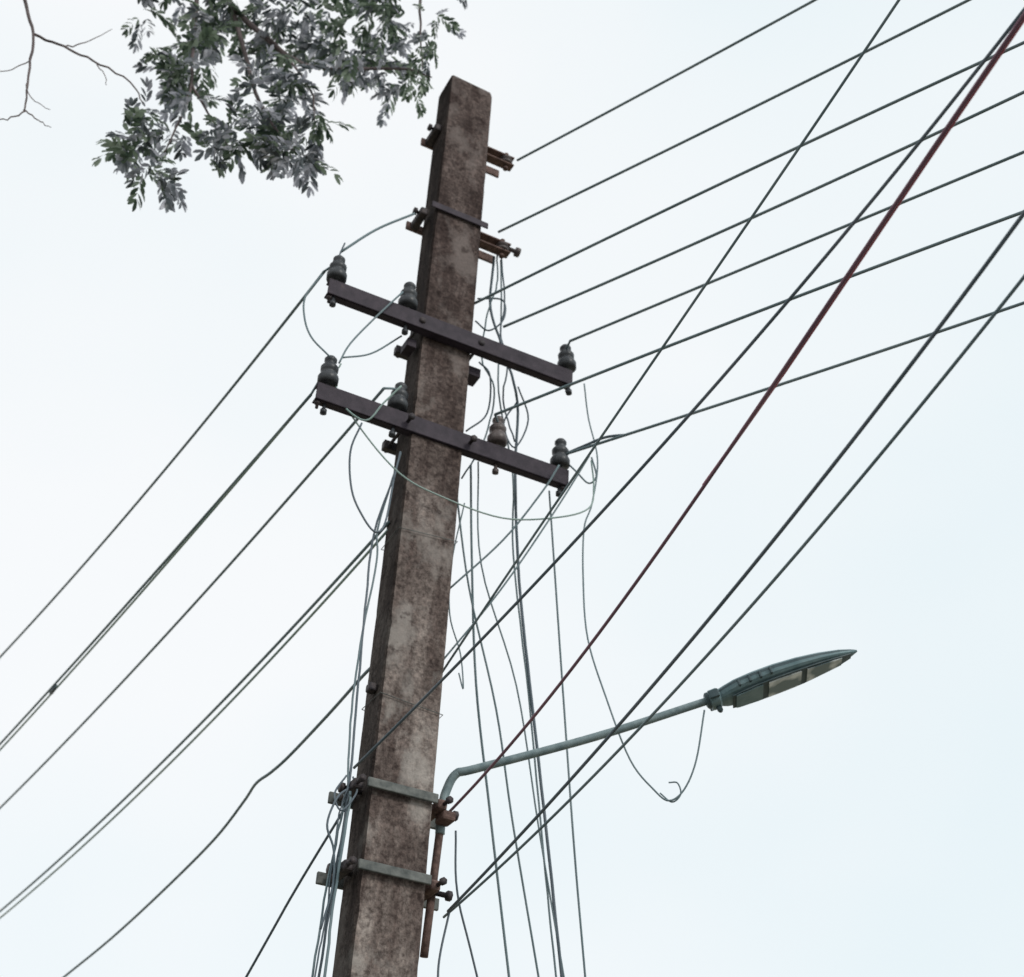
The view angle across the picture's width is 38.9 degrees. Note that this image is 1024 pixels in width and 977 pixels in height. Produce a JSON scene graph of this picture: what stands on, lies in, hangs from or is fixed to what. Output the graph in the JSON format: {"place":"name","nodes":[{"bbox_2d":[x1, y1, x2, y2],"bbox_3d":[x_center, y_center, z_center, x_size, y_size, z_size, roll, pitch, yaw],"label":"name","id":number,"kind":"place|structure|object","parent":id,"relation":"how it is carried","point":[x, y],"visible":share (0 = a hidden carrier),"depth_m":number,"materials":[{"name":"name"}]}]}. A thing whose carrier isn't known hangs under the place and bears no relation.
{"place":"outdoors","nodes":[
{"label":"outdoors","id":0,"kind":"place"},
{"bbox_2d":[0,0,1023,976],"label":"sky","id":1,"kind":"structure","parent":0,"point":[863,817],"materials":[{"name":"white"}]},
{"label":"ground","id":2,"kind":"structure","parent":0,"visible":0},
{"bbox_2d":[0,0,467,212],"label":"tree","id":3,"kind":"object","parent":2,"relation":"on","point":[204,40],"visible":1,"depth_m":6.81,"materials":[{"name":"green plant"}]},
{"bbox_2d":[312,75,575,976],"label":"utility pole","id":4,"kind":"object","parent":2,"relation":"on","point":[388,885],"visible":0.99,"depth_m":5.42,"materials":[{"name":"concrete"}]},
{"bbox_2d":[0,0,1023,976],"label":"overhead power lines","id":5,"kind":"object","parent":4,"relation":"attached to","point":[126,606],"visible":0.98,"depth_m":5.84,"materials":[{"name":"black metal"}]},
{"bbox_2d":[245,0,1023,976],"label":"service cables","id":6,"kind":"object","parent":4,"relation":"attached to","point":[1015,26],"visible":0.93,"depth_m":4.52,"materials":[{"name":"black rubber"}]},
{"bbox_2d":[420,649,856,957],"bbox_3d":[0.457,1.014,4.826,1.455,1.100,0.172,1,-36,3],"label":"street lamp","id":7,"kind":"object","parent":4,"relation":"attached to","point":[762,683],"visible":0.95,"depth_m":4.99,"materials":[{"name":"metal"}]}
]}

